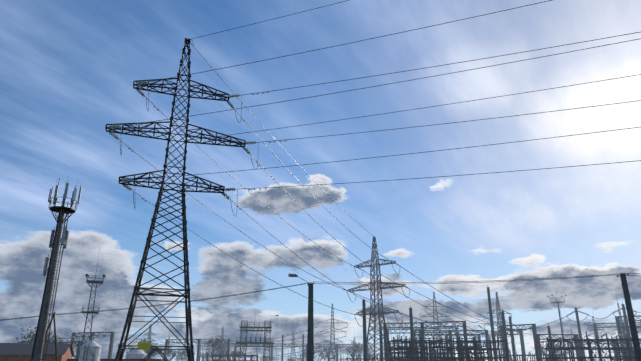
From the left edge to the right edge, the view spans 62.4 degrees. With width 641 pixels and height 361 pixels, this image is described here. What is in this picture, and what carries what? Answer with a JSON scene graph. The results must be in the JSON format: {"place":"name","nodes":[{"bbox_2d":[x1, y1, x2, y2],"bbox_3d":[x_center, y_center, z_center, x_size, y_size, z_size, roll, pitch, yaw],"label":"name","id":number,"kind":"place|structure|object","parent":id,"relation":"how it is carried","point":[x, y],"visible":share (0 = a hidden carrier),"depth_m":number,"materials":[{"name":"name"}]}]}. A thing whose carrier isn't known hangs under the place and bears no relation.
{"place":"outdoors","nodes":[
{"label":"outdoors","id":0,"kind":"place"},
{"bbox_2d":[16,327,58,342],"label":"tree","id":1,"kind":"object","parent":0,"point":[28,335],"depth_m":135.95,"materials":[{"name":"grey plant"}]},
{"bbox_2d":[0,346,162,360],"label":"buildings","id":2,"kind":"structure","parent":0,"point":[66,355],"depth_m":76.87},
{"bbox_2d":[0,343,166,360],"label":"building roofs","id":3,"kind":"structure","parent":2,"relation":"on","point":[17,349],"depth_m":78.70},
{"bbox_2d":[143,324,155,345],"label":"tower","id":4,"kind":"structure","parent":0,"point":[149,335],"depth_m":253.83,"materials":[{"name":"grey metal"}]},
{"bbox_2d":[172,348,194,360],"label":"tree","id":5,"kind":"object","parent":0,"point":[185,352],"depth_m":155.30,"materials":[{"name":"grey plant"}]},
{"bbox_2d":[200,351,215,360],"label":"tree","id":6,"kind":"object","parent":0,"point":[208,355],"depth_m":259.45,"materials":[{"name":"grey plant"}]},
{"bbox_2d":[205,335,226,359],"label":"tree","id":7,"kind":"object","parent":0,"point":[220,347],"depth_m":177.45,"materials":[{"name":"grey plant"}]},
{"bbox_2d":[222,348,243,359],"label":"tree","id":8,"kind":"object","parent":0,"point":[238,351],"depth_m":164.31,"materials":[{"name":"grey plant"}]},
{"bbox_2d":[213,360,256,360],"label":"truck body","id":9,"kind":"object","parent":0,"point":[234,360],"visible":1,"depth_m":62.54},
{"bbox_2d":[260,353,273,360],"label":"tree","id":10,"kind":"object","parent":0,"point":[265,357],"depth_m":199.12,"materials":[{"name":"grey plant"}]},
{"bbox_2d":[288,331,297,360],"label":"tower","id":11,"kind":"structure","parent":0,"point":[293,343],"depth_m":299.16,"materials":[{"name":"grey metal"}]},
{"bbox_2d":[0,0,640,360],"label":"sky","id":12,"kind":"structure","parent":0,"point":[69,69],"materials":[{"name":"blue"}]},
{"bbox_2d":[10,308,636,347],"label":"insulators","id":13,"kind":"object","parent":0,"point":[403,328],"visible":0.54,"depth_m":105.55,"materials":[{"name":"brown ceramic"}]},
{"bbox_2d":[344,340,362,360],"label":"tree","id":14,"kind":"object","parent":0,"point":[354,345],"depth_m":147.07,"materials":[{"name":"grey plant"}]},
{"bbox_2d":[534,342,562,360],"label":"tree","id":15,"kind":"object","parent":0,"point":[556,345],"depth_m":155.03,"materials":[{"name":"grey plant"}]},
{"bbox_2d":[584,316,607,359],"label":"tower","id":16,"kind":"structure","parent":0,"point":[594,335],"depth_m":217.72,"materials":[{"name":"grey metal"}]},
{"label":"ground","id":17,"kind":"structure","parent":0,"visible":0},
{"bbox_2d":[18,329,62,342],"bbox_3d":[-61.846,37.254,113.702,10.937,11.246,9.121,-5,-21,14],"label":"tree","id":18,"kind":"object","parent":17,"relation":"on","point":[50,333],"depth_m":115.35,"materials":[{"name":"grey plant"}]},
{"bbox_2d":[42,312,57,360],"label":"wood poles","id":19,"kind":"object","parent":17,"relation":"on","point":[56,352],"visible":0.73,"depth_m":58.49,"materials":[{"name":"wood"}]},
{"bbox_2d":[31,176,80,360],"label":"cell tower","id":20,"kind":"structure","parent":17,"relation":"on","point":[57,209],"depth_m":56.62,"materials":[{"name":"grey metal"}]},
{"bbox_2d":[32,206,64,360],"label":"cell tower mast","id":21,"kind":"object","parent":20,"relation":"attached to","point":[37,349],"visible":0.62,"depth_m":55.31,"materials":[{"name":"grey metal"}]},
{"bbox_2d":[42,183,81,275],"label":"cell antennas","id":22,"kind":"object","parent":20,"relation":"attached to","point":[63,239],"visible":0.77,"depth_m":58.30,"materials":[{"name":"grey plastic"}]},
{"bbox_2d":[79,338,101,360],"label":"tank","id":23,"kind":"object","parent":17,"relation":"on","point":[93,348],"visible":0.98,"depth_m":69.59,"materials":[{"name":"white metal"}]},
{"bbox_2d":[81,249,105,345],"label":"flood mast","id":24,"kind":"object","parent":17,"relation":"on","point":[96,282],"visible":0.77,"depth_m":105.59,"materials":[{"name":"grey metal"}]},
{"bbox_2d":[125,349,146,358],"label":"tank","id":25,"kind":"object","parent":17,"relation":"on","point":[136,354],"visible":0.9,"depth_m":98.00,"materials":[{"name":"white metal"}]},
{"bbox_2d":[126,337,161,358],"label":"tree","id":26,"kind":"object","parent":17,"relation":"on","point":[149,351],"depth_m":167.09,"materials":[{"name":"grey plant"}]},
{"bbox_2d":[155,344,180,360],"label":"tree","id":27,"kind":"object","parent":17,"relation":"on","point":[173,353],"depth_m":158.98,"materials":[{"name":"grey plant"}]},
{"bbox_2d":[105,38,245,360],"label":"tower","id":28,"kind":"structure","parent":17,"relation":"on","point":[130,316],"depth_m":45.89,"materials":[{"name":"metal"}]},
{"bbox_2d":[137,342,150,349],"bbox_3d":[-13.013,12.202,38.977,0.900,0.550,0.030,6,-21,-15],"label":"tower sign","id":29,"kind":"object","parent":28,"relation":"attached to","point":[143,346],"visible":1,"depth_m":38.96,"materials":[{"name":"yellow metal"}]},
{"bbox_2d":[109,81,255,199],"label":"insulator strings","id":30,"kind":"object","parent":28,"relation":"hanging from","point":[224,194],"visible":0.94,"depth_m":47.52},
{"bbox_2d":[108,82,257,199],"bbox_3d":[-12.349,-3.648,47.984,13.054,9.592,2.994,6,-21,-16],"label":"tower hardware","id":31,"kind":"object","parent":28,"relation":"attached to","point":[244,143],"visible":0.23,"depth_m":48.66,"materials":[{"name":"grey metal"}]},
{"bbox_2d":[0,0,640,360],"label":"wires","id":32,"kind":"object","parent":28,"relation":"attached to","point":[60,338],"visible":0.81,"depth_m":49.90,"materials":[{"name":"metal"}]},
{"bbox_2d":[128,78,398,314],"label":"insulators","id":33,"kind":"object","parent":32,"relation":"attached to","point":[243,120],"visible":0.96,"depth_m":47.37,"materials":[{"name":"glass"}]},
{"bbox_2d":[216,327,228,359],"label":"tower","id":34,"kind":"structure","parent":17,"relation":"on","point":[221,340],"depth_m":243.91,"materials":[{"name":"grey metal"}]},
{"bbox_2d":[236,314,278,360],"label":"scaffold portal","id":35,"kind":"object","parent":17,"relation":"on","point":[245,343],"visible":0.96,"depth_m":131.08,"materials":[{"name":"grey metal"}]},
{"bbox_2d":[307,283,313,360],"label":"lamp pole","id":36,"kind":"object","parent":17,"relation":"on","point":[310,345],"visible":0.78,"depth_m":47.20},
{"bbox_2d":[288,273,313,285],"bbox_3d":[-1.847,9.034,48.247,2.286,0.945,1.200,11,-23,-28],"label":"lamp head","id":37,"kind":"object","parent":36,"relation":"attached to","point":[292,275],"visible":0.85,"depth_m":47.95},
{"bbox_2d":[304,344,330,360],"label":"tree","id":38,"kind":"object","parent":17,"relation":"on","point":[320,353],"depth_m":192.61,"materials":[{"name":"grey plant"}]},
{"bbox_2d":[314,346,340,360],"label":"tree","id":39,"kind":"object","parent":17,"relation":"on","point":[323,355],"depth_m":192.05,"materials":[{"name":"grey plant"}]},
{"bbox_2d":[318,304,345,359],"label":"tower","id":40,"kind":"structure","parent":17,"relation":"on","point":[331,319],"depth_m":193.62,"materials":[{"name":"grey metal"}]},
{"bbox_2d":[58,316,628,360],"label":"substation structures","id":41,"kind":"object","parent":17,"relation":"on","point":[536,336],"visible":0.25,"depth_m":113.58,"materials":[{"name":"grey metal"}]},
{"bbox_2d":[59,315,640,346],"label":"gantry girders","id":42,"kind":"object","parent":41,"relation":"on","point":[427,332],"visible":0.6,"depth_m":118.17,"materials":[{"name":"grey metal"}]},
{"bbox_2d":[348,237,405,360],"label":"tower","id":43,"kind":"structure","parent":17,"relation":"on","point":[370,288],"depth_m":101.75,"materials":[{"name":"metal"}]},
{"bbox_2d":[348,261,408,316],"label":"insulators","id":44,"kind":"object","parent":43,"relation":"attached to","point":[401,285],"visible":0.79,"depth_m":102.47,"materials":[{"name":"grey glass"}]},
{"bbox_2d":[199,334,639,360],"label":"equipment racks","id":45,"kind":"object","parent":17,"relation":"on","point":[628,349],"visible":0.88,"depth_m":81.94,"materials":[{"name":"grey metal"}]},
{"bbox_2d":[206,331,640,360],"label":"equipment rack insulators","id":46,"kind":"object","parent":45,"relation":"attached to","point":[376,357],"visible":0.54,"depth_m":84.54,"materials":[{"name":"ceramic"}]},
{"bbox_2d":[421,292,449,356],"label":"tower","id":47,"kind":"structure","parent":17,"relation":"on","point":[433,306],"depth_m":165.69,"materials":[{"name":"grey metal"}]},
{"bbox_2d":[281,274,640,360],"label":"poles","id":48,"kind":"object","parent":17,"relation":"on","point":[634,333],"visible":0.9,"depth_m":87.98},
{"bbox_2d":[484,292,514,360],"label":"tower","id":49,"kind":"structure","parent":17,"relation":"on","point":[498,314],"depth_m":165.62,"materials":[{"name":"grey metal"}]},
{"bbox_2d":[547,287,567,360],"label":"flood mast","id":50,"kind":"object","parent":17,"relation":"on","point":[557,301],"visible":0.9,"depth_m":143.91,"materials":[{"name":"grey metal"}]},
{"bbox_2d":[584,310,605,358],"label":"flood mast","id":51,"kind":"object","parent":17,"relation":"on","point":[597,329],"visible":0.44,"depth_m":134.01,"materials":[{"name":"grey metal"}]},
{"bbox_2d":[614,285,623,337],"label":"lightning mast","id":52,"kind":"object","parent":17,"relation":"on","point":[619,313],"visible":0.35,"depth_m":190.70,"materials":[{"name":"grey metal"}]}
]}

